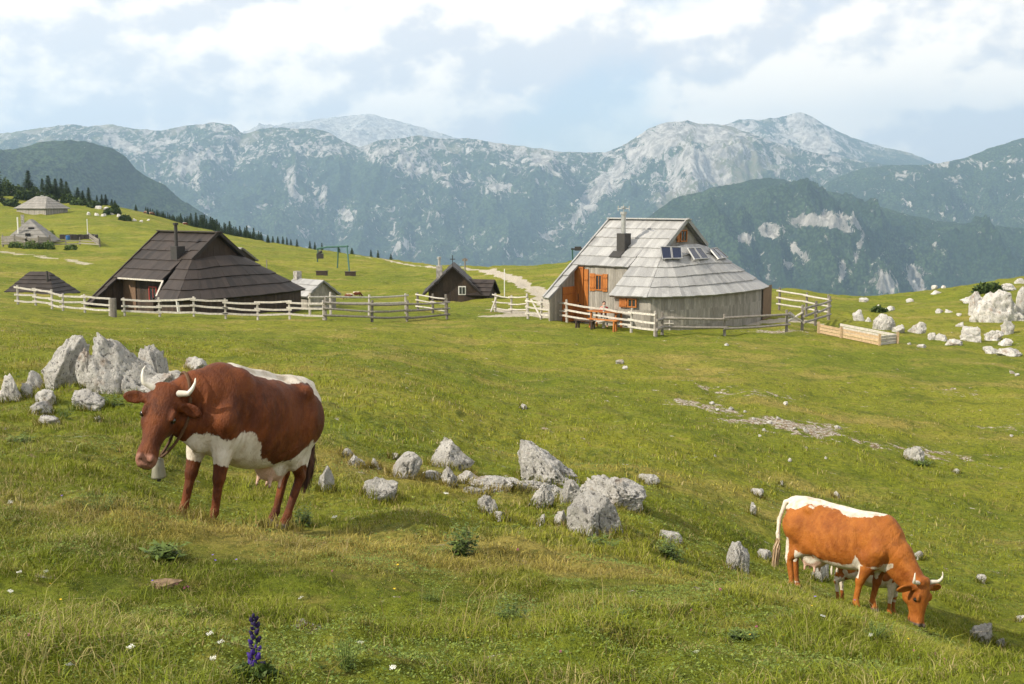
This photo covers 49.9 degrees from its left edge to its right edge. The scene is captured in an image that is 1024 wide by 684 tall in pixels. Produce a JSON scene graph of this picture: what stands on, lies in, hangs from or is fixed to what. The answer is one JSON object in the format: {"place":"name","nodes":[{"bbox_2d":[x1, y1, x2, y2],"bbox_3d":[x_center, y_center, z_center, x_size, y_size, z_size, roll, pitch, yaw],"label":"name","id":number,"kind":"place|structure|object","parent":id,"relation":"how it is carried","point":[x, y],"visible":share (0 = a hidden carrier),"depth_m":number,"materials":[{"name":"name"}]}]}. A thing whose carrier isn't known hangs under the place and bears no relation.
{"place":"outdoors","nodes":[
{"label":"outdoors","id":0,"kind":"place"},
{"bbox_2d":[0,140,209,223],"bbox_3d":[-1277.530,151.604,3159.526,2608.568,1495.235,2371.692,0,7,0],"label":"forested hill","id":1,"kind":"structure","parent":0,"point":[113,175],"depth_m":3435.82,"materials":[{"name":"green plant"}]},
{"bbox_2d":[242,114,458,146],"bbox_3d":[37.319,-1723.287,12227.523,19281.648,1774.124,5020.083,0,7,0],"label":"mountains","id":2,"kind":"structure","parent":0,"point":[361,130],"depth_m":12794.67,"materials":[{"name":"stone"}]},
{"bbox_2d":[0,120,883,266],"bbox_3d":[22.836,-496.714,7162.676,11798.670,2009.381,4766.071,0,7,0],"label":"mountains","id":3,"kind":"structure","parent":0,"point":[430,200],"depth_m":7401.01,"materials":[{"name":"stone"}]},
{"bbox_2d":[0,196,1023,683],"bbox_3d":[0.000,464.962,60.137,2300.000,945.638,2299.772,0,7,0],"label":"ground","id":4,"kind":"structure","parent":0,"point":[86,268],"depth_m":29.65,"materials":[{"name":"green plant"}]},
{"bbox_2d":[0,176,16,195],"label":"dwarf pine","id":5,"kind":"object","parent":4,"relation":"on","point":[10,188],"visible":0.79,"depth_m":310.06,"materials":[{"name":"green plant"}]},
{"bbox_2d":[0,373,21,401],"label":"boulder","id":6,"kind":"object","parent":4,"relation":"on","point":[9,387],"visible":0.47,"depth_m":18.00,"materials":[{"name":"stone"}]},
{"bbox_2d":[5,432,37,444],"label":"leafy weed","id":7,"kind":"object","parent":4,"relation":"on","point":[19,439],"visible":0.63,"depth_m":12.94,"materials":[{"name":"green plant"}]},
{"bbox_2d":[12,188,33,199],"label":"dwarf pine","id":8,"kind":"object","parent":4,"relation":"on","point":[21,194],"visible":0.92,"depth_m":301.31,"materials":[{"name":"green plant"}]},
{"bbox_2d":[1,235,50,246],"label":"rail fence","id":9,"kind":"object","parent":4,"relation":"on","point":[8,239],"visible":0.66,"depth_m":188.31,"materials":[{"name":"grey wood"}]},
{"bbox_2d":[19,171,36,193],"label":"spruce tree","id":10,"kind":"object","parent":4,"relation":"on","point":[28,185],"visible":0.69,"depth_m":319.41,"materials":[{"name":"green plant"}]},
{"bbox_2d":[21,239,42,248],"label":"garden shrub","id":11,"kind":"object","parent":4,"relation":"on","point":[30,245],"visible":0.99,"depth_m":179.14,"materials":[{"name":"green plant"}]},
{"bbox_2d":[8,215,60,244],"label":"alpine hut","id":12,"kind":"object","parent":4,"relation":"on","point":[31,228],"visible":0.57,"depth_m":200.03,"materials":[{"name":"grey wood"}]},
{"bbox_2d":[26,370,43,389],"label":"boulder","id":13,"kind":"object","parent":4,"relation":"on","point":[33,378],"visible":0.53,"depth_m":19.62,"materials":[{"name":"stone"}]},
{"bbox_2d":[13,195,69,214],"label":"alpine hut","id":14,"kind":"object","parent":4,"relation":"on","point":[42,204],"visible":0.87,"depth_m":270.14,"materials":[{"name":"grey wood"}]},
{"bbox_2d":[4,271,79,295],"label":"alpine hut","id":15,"kind":"object","parent":4,"relation":"on","point":[47,280],"visible":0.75,"depth_m":92.50,"materials":[{"name":"brown"}]},
{"bbox_2d":[30,401,53,415],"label":"rock","id":16,"kind":"object","parent":4,"relation":"on","point":[40,405],"visible":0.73,"depth_m":15.81,"materials":[{"name":"stone"}]},
{"bbox_2d":[35,389,55,404],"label":"rock","id":17,"kind":"object","parent":4,"relation":"on","point":[45,395],"visible":0.55,"depth_m":16.96,"materials":[{"name":"stone"}]},
{"bbox_2d":[39,176,55,195],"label":"spruce tree","id":18,"kind":"object","parent":4,"relation":"on","point":[47,187],"visible":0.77,"depth_m":315.44,"materials":[{"name":"green plant"}]},
{"bbox_2d":[38,414,59,425],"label":"rock","id":19,"kind":"object","parent":4,"relation":"on","point":[50,419],"visible":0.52,"depth_m":14.53,"materials":[{"name":"stone"}]},
{"bbox_2d":[14,285,109,315],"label":"rail fence","id":20,"kind":"object","parent":4,"relation":"on","point":[62,301],"visible":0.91,"depth_m":62.81,"materials":[{"name":"grey wood"}]},
{"bbox_2d":[41,335,89,389],"bbox_3d":[-7.893,0.657,19.341,0.775,1.592,0.610,4,8,27],"label":"boulder","id":21,"kind":"object","parent":4,"relation":"on","point":[59,367],"visible":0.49,"depth_m":19.15,"materials":[{"name":"stone"}]},
{"bbox_2d":[59,234,97,239],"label":"firewood stack","id":22,"kind":"object","parent":4,"relation":"on","point":[75,236],"visible":0.63,"depth_m":212.74,"materials":[{"name":"grey"}]},
{"bbox_2d":[75,348,91,387],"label":"boulder","id":23,"kind":"object","parent":4,"relation":"on","point":[83,361],"visible":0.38,"depth_m":18.91,"materials":[{"name":"stone"}]},
{"bbox_2d":[71,388,104,410],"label":"boulder","id":24,"kind":"object","parent":4,"relation":"on","point":[88,397],"visible":0.75,"depth_m":16.28,"materials":[{"name":"stone"}]},
{"bbox_2d":[85,332,157,394],"bbox_3d":[-6.649,0.693,18.949,1.191,1.760,0.952,0,7,0],"label":"boulder","id":25,"kind":"object","parent":4,"relation":"on","point":[116,364],"visible":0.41,"depth_m":18.71,"materials":[{"name":"stone"}]},
{"bbox_2d":[138,344,168,373],"bbox_3d":[-6.622,0.624,20.232,0.588,1.157,0.470,0,7,0],"label":"boulder","id":26,"kind":"object","parent":4,"relation":"on","point":[152,355],"visible":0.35,"depth_m":20.18,"materials":[{"name":"stone"}]},
{"bbox_2d":[139,373,173,392],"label":"boulder","id":27,"kind":"object","parent":4,"relation":"on","point":[164,377],"visible":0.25,"depth_m":17.46,"materials":[{"name":"stone"}]},
{"bbox_2d":[138,539,190,564],"bbox_3d":[-2.361,1.432,7.467,0.352,0.150,0.373,0,7,0],"label":"leafy weed","id":28,"kind":"object","parent":4,"relation":"on","point":[165,550],"visible":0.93,"depth_m":7.45,"materials":[{"name":"green plant"}]},
{"bbox_2d":[150,578,182,589],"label":"flat rock","id":29,"kind":"object","parent":4,"relation":"on","point":[169,580],"visible":0.91,"depth_m":6.68,"materials":[{"name":"beige stone"}]},
{"bbox_2d":[184,356,206,369],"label":"rock","id":30,"kind":"object","parent":4,"relation":"on","point":[195,362],"visible":0.48,"depth_m":25.57,"materials":[{"name":"stone"}]},
{"bbox_2d":[86,223,305,313],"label":"alpine hut","id":31,"kind":"object","parent":4,"relation":"on","point":[175,263],"visible":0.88,"depth_m":73.41,"materials":[{"name":"brown wood"}]},
{"bbox_2d":[123,279,136,310],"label":"door","id":32,"kind":"structure","parent":31,"relation":"in","point":[129,286],"depth_m":74.48,"materials":[{"name":"brown wood"}]},
{"bbox_2d":[121,296,323,319],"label":"rail fence","id":33,"kind":"object","parent":4,"relation":"on","point":[225,302],"visible":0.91,"depth_m":61.36,"materials":[{"name":"grey wood"}]},
{"bbox_2d":[123,362,324,529],"bbox_3d":[-2.478,0.926,9.779,0.725,1.452,2.063,6,-6,30],"label":"cow","id":34,"kind":"object","parent":4,"relation":"on","point":[267,426],"visible":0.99,"depth_m":9.46},
{"bbox_2d":[151,371,191,481],"bbox_3d":[-2.898,0.711,9.277,0.338,0.913,0.326,-5,9,-33],"label":"cow bell","id":35,"kind":"object","parent":34,"relation":"hanging from","point":[158,474],"visible":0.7,"depth_m":9.22,"materials":[{"name":"metal"}]},
{"bbox_2d":[228,613,283,682],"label":"monkshood","id":36,"kind":"object","parent":4,"relation":"on","point":[264,668],"visible":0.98,"depth_m":3.90,"materials":[{"name":"purple plant"}]},
{"bbox_2d":[293,503,312,526],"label":"leafy weed","id":37,"kind":"object","parent":4,"relation":"on","point":[306,515],"visible":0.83,"depth_m":10.53,"materials":[{"name":"green plant"}]},
{"bbox_2d":[291,271,340,309],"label":"shed","id":38,"kind":"structure","parent":4,"relation":"on","point":[313,287],"depth_m":82.20,"materials":[{"name":"grey wood"}]},
{"bbox_2d":[318,466,334,490],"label":"boulder","id":39,"kind":"object","parent":4,"relation":"on","point":[326,476],"visible":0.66,"depth_m":12.73,"materials":[{"name":"stone"}]},
{"bbox_2d":[316,245,349,270],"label":"ski lift frame","id":40,"kind":"object","parent":4,"relation":"on","point":[319,254],"visible":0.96,"depth_m":148.81,"materials":[{"name":"green paint"}]},
{"bbox_2d":[332,636,361,671],"bbox_3d":[-0.620,1.166,4.120,0.123,0.147,0.121,0,7,0],"label":"leafy weed","id":41,"kind":"object","parent":4,"relation":"on","point":[348,660],"visible":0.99,"depth_m":4.11,"materials":[{"name":"green plant"}]},
{"bbox_2d":[308,292,408,314],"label":"rail fence","id":42,"kind":"object","parent":4,"relation":"on","point":[330,297],"visible":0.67,"depth_m":68.42,"materials":[{"name":"grey wood"}]},
{"bbox_2d":[363,477,397,501],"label":"boulder","id":43,"kind":"object","parent":4,"relation":"on","point":[388,487],"visible":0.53,"depth_m":12.64,"materials":[{"name":"stone"}]},
{"bbox_2d":[323,297,449,321],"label":"rail fence","id":44,"kind":"object","parent":4,"relation":"on","point":[371,304],"visible":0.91,"depth_m":61.76,"materials":[{"name":"grey wood"}]},
{"bbox_2d":[390,451,421,479],"bbox_3d":[-1.460,1.751,14.880,0.507,0.560,0.405,0,7,0],"label":"boulder","id":45,"kind":"object","parent":4,"relation":"on","point":[409,461],"visible":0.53,"depth_m":14.74,"materials":[{"name":"stone"}]},
{"bbox_2d":[415,292,446,313],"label":"rail fence","id":46,"kind":"object","parent":4,"relation":"on","point":[417,294],"visible":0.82,"depth_m":71.43,"materials":[{"name":"grey wood"}]},
{"bbox_2d":[441,466,457,487],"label":"rock","id":47,"kind":"object","parent":4,"relation":"on","point":[447,474],"visible":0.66,"depth_m":14.70,"materials":[{"name":"stone"}]},
{"bbox_2d":[422,255,482,301],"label":"alpine hut","id":48,"kind":"object","parent":4,"relation":"on","point":[443,283],"visible":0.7,"depth_m":90.15,"materials":[{"name":"brown wood"}]},
{"bbox_2d":[431,437,474,470],"bbox_3d":[-0.938,1.810,16.598,0.598,0.752,0.494,-5,9,-36],"label":"boulder","id":49,"kind":"object","parent":4,"relation":"on","point":[447,450],"visible":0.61,"depth_m":16.49,"materials":[{"name":"stone"}]},
{"bbox_2d":[443,518,479,557],"bbox_3d":[-0.401,1.553,8.699,0.299,0.269,0.297,0,7,0],"label":"leafy weed","id":50,"kind":"object","parent":4,"relation":"on","point":[461,545],"visible":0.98,"depth_m":8.70,"materials":[{"name":"green plant"}]},
{"bbox_2d":[454,279,500,298],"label":"shed","id":51,"kind":"structure","parent":4,"relation":"on","point":[487,288],"depth_m":90.66,"materials":[{"name":"brown"}]},
{"bbox_2d":[478,495,497,514],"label":"rock","id":52,"kind":"object","parent":4,"relation":"on","point":[487,501],"visible":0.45,"depth_m":12.65,"materials":[{"name":"stone"}]},
{"bbox_2d":[468,475,512,492],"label":"rock","id":53,"kind":"object","parent":4,"relation":"on","point":[495,479],"visible":0.63,"depth_m":15.04,"materials":[{"name":"stone"}]},
{"bbox_2d":[0,413,997,683],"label":"dry stalks","id":54,"kind":"object","parent":4,"relation":"on","point":[378,597],"visible":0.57,"depth_m":5.30,"materials":[{"name":"beige plant"}]},
{"bbox_2d":[492,293,527,314],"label":"rail fence","id":55,"kind":"object","parent":4,"relation":"on","point":[510,309],"visible":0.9,"depth_m":72.23,"materials":[{"name":"grey wood"}]},
{"bbox_2d":[0,366,1023,654],"bbox_3d":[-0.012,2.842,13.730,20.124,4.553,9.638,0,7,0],"label":"grass","id":56,"kind":"structure","parent":4,"relation":"on","point":[544,535],"depth_m":12.31,"materials":[{"name":"green plant"}]},
{"bbox_2d":[0,309,1023,598],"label":"grass","id":57,"kind":"structure","parent":4,"relation":"on","point":[474,411],"depth_m":28.84,"materials":[{"name":"green plant"}]},
{"bbox_2d":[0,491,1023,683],"bbox_3d":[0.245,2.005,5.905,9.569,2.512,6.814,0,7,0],"label":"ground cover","id":58,"kind":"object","parent":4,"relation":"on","point":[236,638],"visible":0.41,"depth_m":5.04,"materials":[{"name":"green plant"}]},
{"bbox_2d":[0,433,1023,683],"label":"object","id":59,"kind":"object","parent":4,"relation":"on","point":[420,589],"visible":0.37,"depth_m":6.64,"materials":[{"name":"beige plant"}]},
{"bbox_2d":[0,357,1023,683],"bbox_3d":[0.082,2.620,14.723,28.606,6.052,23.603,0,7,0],"label":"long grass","id":60,"kind":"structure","parent":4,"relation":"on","point":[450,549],"depth_m":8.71,"materials":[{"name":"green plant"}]},
{"bbox_2d":[0,364,1023,647],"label":"grass fringe","id":61,"kind":"object","parent":4,"relation":"on","point":[198,512],"depth_m":14.74,"materials":[{"name":"green plant"}]},
{"bbox_2d":[491,591,537,622],"bbox_3d":[-0.003,1.494,6.110,0.211,0.166,0.244,-7,10,-43],"label":"leafy weed","id":62,"kind":"object","parent":4,"relation":"on","point":[506,611],"visible":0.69,"depth_m":6.13,"materials":[{"name":"green plant"}]},
{"bbox_2d":[529,482,553,509],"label":"boulder","id":63,"kind":"object","parent":4,"relation":"on","point":[542,493],"visible":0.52,"depth_m":13.64,"materials":[{"name":"stone"}]},
{"bbox_2d":[517,440,579,484],"bbox_3d":[0.549,2.118,17.566,1.078,1.134,0.781,7,10,44],"label":"boulder","id":64,"kind":"object","parent":4,"relation":"on","point":[534,459],"visible":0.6,"depth_m":17.42,"materials":[{"name":"stone"}]},
{"bbox_2d":[559,478,581,503],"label":"boulder","id":65,"kind":"object","parent":4,"relation":"on","point":[571,487],"visible":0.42,"depth_m":14.64,"materials":[{"name":"stone"}]},
{"bbox_2d":[525,298,655,335],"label":"rail fence","id":66,"kind":"object","parent":4,"relation":"on","point":[603,308],"visible":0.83,"depth_m":60.84,"materials":[{"name":"grey wood"}]},
{"bbox_2d":[566,490,622,536],"bbox_3d":[0.920,1.980,11.953,0.656,0.724,0.524,0,7,0],"label":"boulder","id":67,"kind":"object","parent":4,"relation":"on","point":[586,508],"visible":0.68,"depth_m":11.85,"materials":[{"name":"stone"}]},
{"bbox_2d":[586,531,621,546],"bbox_3d":[0.890,2.044,11.238,0.520,0.110,0.432,0,7,0],"label":"leafy weed","id":68,"kind":"object","parent":4,"relation":"on","point":[603,542],"visible":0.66,"depth_m":11.30,"materials":[{"name":"green plant"}]},
{"bbox_2d":[580,474,646,512],"bbox_3d":[1.563,2.340,16.323,1.063,0.738,0.706,-3,8,-21],"label":"boulder","id":69,"kind":"object","parent":4,"relation":"on","point":[626,491],"visible":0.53,"depth_m":16.16,"materials":[{"name":"stone"}]},
{"bbox_2d":[637,473,659,485],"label":"rock","id":70,"kind":"object","parent":4,"relation":"on","point":[653,477],"visible":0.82,"depth_m":20.18,"materials":[{"name":"stone"}]},
{"bbox_2d":[542,205,771,329],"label":"alpine hut","id":71,"kind":"object","parent":4,"relation":"on","point":[618,264],"visible":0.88,"depth_m":63.69,"materials":[{"name":"grey wood"}]},
{"bbox_2d":[562,286,575,321],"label":"door leaf","id":72,"kind":"structure","parent":71,"relation":"in","point":[569,293],"depth_m":64.91,"materials":[{"name":"orange wood"}]},
{"bbox_2d":[575,268,581,316],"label":"door","id":73,"kind":"structure","parent":71,"relation":"in","point":[578,272],"depth_m":65.10,"materials":[{"name":"orange wood"}]},
{"bbox_2d":[584,269,588,321],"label":"door leaf","id":74,"kind":"structure","parent":71,"relation":"in","point":[586,271],"depth_m":64.77,"materials":[{"name":"orange wood"}]},
{"bbox_2d":[660,246,681,259],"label":"solar panel","id":75,"kind":"object","parent":71,"relation":"on","point":[670,252],"visible":1,"depth_m":62.31,"materials":[{"name":"glass"}]},
{"bbox_2d":[687,247,709,260],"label":"solar panel","id":76,"kind":"object","parent":71,"relation":"on","point":[697,253],"visible":1,"depth_m":63.34,"materials":[{"name":"glass"}]},
{"bbox_2d":[709,247,727,259],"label":"solar panel","id":77,"kind":"object","parent":71,"relation":"on","point":[717,252],"visible":0.98,"depth_m":65.27,"materials":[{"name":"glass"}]},
{"bbox_2d":[762,285,771,319],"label":"side door","id":78,"kind":"structure","parent":71,"relation":"in","point":[767,292],"depth_m":67.60,"materials":[{"name":"brown wood"}]},
{"bbox_2d":[651,531,687,561],"bbox_3d":[1.690,2.206,11.809,0.402,0.296,0.395,0,7,0],"label":"leafy weed","id":79,"kind":"object","parent":4,"relation":"on","point":[669,550],"visible":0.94,"depth_m":11.80,"materials":[{"name":"green plant"}]},
{"bbox_2d":[660,530,683,544],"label":"rock","id":80,"kind":"object","parent":4,"relation":"on","point":[668,533],"visible":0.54,"depth_m":14.17,"materials":[{"name":"stone"}]},
{"bbox_2d":[654,310,790,336],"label":"rail fence","id":81,"kind":"object","parent":4,"relation":"on","point":[724,327],"visible":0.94,"depth_m":58.72,"materials":[{"name":"grey wood"}]},
{"bbox_2d":[726,541,749,574],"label":"boulder","id":82,"kind":"object","parent":4,"relation":"on","point":[737,553],"visible":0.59,"depth_m":12.84,"materials":[{"name":"stone"}]},
{"bbox_2d":[726,627,759,642],"bbox_3d":[1.143,1.447,5.428,0.168,0.067,0.158,-4,8,-28],"label":"leafy weed","id":83,"kind":"object","parent":4,"relation":"on","point":[738,635],"visible":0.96,"depth_m":5.43,"materials":[{"name":"green plant"}]},
{"bbox_2d":[776,287,829,313],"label":"rail fence","id":84,"kind":"object","parent":4,"relation":"on","point":[779,298],"visible":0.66,"depth_m":72.98,"materials":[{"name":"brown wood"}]},
{"bbox_2d":[800,296,831,329],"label":"rail fence","id":85,"kind":"object","parent":4,"relation":"on","point":[815,312],"visible":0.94,"depth_m":65.17,"materials":[{"name":"grey wood"}]},
{"bbox_2d":[811,564,829,581],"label":"rock","id":86,"kind":"object","parent":4,"relation":"on","point":[823,572],"visible":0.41,"depth_m":17.24,"materials":[{"name":"stone"}]},
{"bbox_2d":[771,495,943,627],"bbox_3d":[4.536,2.878,14.615,2.279,1.365,0.685,8,1,41],"label":"cow","id":87,"kind":"object","parent":4,"relation":"on","point":[819,533],"visible":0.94,"depth_m":14.40},
{"bbox_2d":[817,322,898,345],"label":"plank trough","id":88,"kind":"object","parent":4,"relation":"on","point":[880,338],"visible":0.92,"depth_m":59.46,"materials":[{"name":"brown wood"}]},
{"bbox_2d":[862,619,894,638],"bbox_3d":[1.858,1.466,5.579,0.133,0.079,0.159,-7,10,-44],"label":"leafy weed","id":89,"kind":"object","parent":4,"relation":"on","point":[877,630],"visible":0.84,"depth_m":5.59,"materials":[{"name":"green plant"}]},
{"bbox_2d":[830,566,928,614],"bbox_3d":[5.169,3.361,15.505,1.458,0.928,0.434,6,-1,38],"label":"calf","id":90,"kind":"object","parent":4,"relation":"on","point":[841,576],"visible":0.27,"depth_m":15.51},
{"bbox_2d":[872,313,895,329],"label":"boulder","id":91,"kind":"object","parent":4,"relation":"on","point":[881,321],"visible":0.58,"depth_m":65.78,"materials":[{"name":"stone"}]},
{"bbox_2d":[904,446,924,460],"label":"boulder","id":92,"kind":"object","parent":4,"relation":"on","point":[917,452],"visible":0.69,"depth_m":31.24,"materials":[{"name":"stone"}]},
{"bbox_2d":[908,322,926,333],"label":"rock","id":93,"kind":"object","parent":4,"relation":"on","point":[920,328],"visible":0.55,"depth_m":65.50,"materials":[{"name":"stone"}]},
{"bbox_2d":[960,326,980,342],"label":"boulder","id":94,"kind":"object","parent":4,"relation":"on","point":[972,334],"visible":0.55,"depth_m":63.43,"materials":[{"name":"stone"}]},
{"bbox_2d":[968,292,981,315],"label":"boulder","id":95,"kind":"object","parent":4,"relation":"on","point":[975,298],"visible":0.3,"depth_m":75.08,"materials":[{"name":"stone"}]},
{"bbox_2d":[970,623,992,644],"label":"rock","id":96,"kind":"object","parent":4,"relation":"on","point":[986,632],"visible":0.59,"depth_m":15.57,"materials":[{"name":"stone"}]},
{"bbox_2d":[971,281,1002,293],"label":"dwarf pine","id":97,"kind":"object","parent":4,"relation":"on","point":[988,287],"visible":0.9,"depth_m":89.00,"materials":[{"name":"green plant"}]},
{"bbox_2d":[984,330,1003,340],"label":"rock","id":98,"kind":"object","parent":4,"relation":"on","point":[993,335],"visible":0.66,"depth_m":64.69,"materials":[{"name":"stone"}]},
{"bbox_2d":[969,289,1023,322],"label":"boulder","id":99,"kind":"object","parent":4,"relation":"on","point":[998,306],"visible":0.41,"depth_m":71.46,"materials":[{"name":"stone"}]},
{"bbox_2d":[1000,320,1014,334],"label":"boulder","id":100,"kind":"object","parent":4,"relation":"on","point":[1007,327],"visible":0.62,"depth_m":66.73,"materials":[{"name":"stone"}]},
{"bbox_2d":[996,347,1021,356],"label":"rock","id":101,"kind":"object","parent":4,"relation":"on","point":[1011,352],"visible":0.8,"depth_m":57.37,"materials":[{"name":"stone"}]},
{"bbox_2d":[1015,286,1023,314],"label":"boulder","id":102,"kind":"object","parent":4,"relation":"on","point":[1019,303],"visible":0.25,"depth_m":72.75,"materials":[{"name":"stone"}]},
{"bbox_2d":[0,0,1023,162],"label":"sky","id":103,"kind":"structure","parent":0,"point":[936,81],"materials":[{"name":"white"}]},
{"bbox_2d":[725,112,933,164],"bbox_3d":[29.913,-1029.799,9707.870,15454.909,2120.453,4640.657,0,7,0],"label":"mountain peak","id":104,"kind":"structure","parent":0,"point":[801,130],"depth_m":10395.85,"materials":[{"name":"stone"}]},
{"bbox_2d":[644,178,1023,295],"bbox_3d":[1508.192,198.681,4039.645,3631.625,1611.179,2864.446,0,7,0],"label":"forested mountain","id":105,"kind":"structure","parent":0,"point":[806,234],"depth_m":4092.49,"materials":[{"name":"green plant"}]},
{"bbox_2d":[823,138,1023,227],"bbox_3d":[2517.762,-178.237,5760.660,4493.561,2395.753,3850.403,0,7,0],"label":"mountain","id":106,"kind":"structure","parent":0,"point":[988,182],"depth_m":6305.60,"materials":[{"name":"green plant"}]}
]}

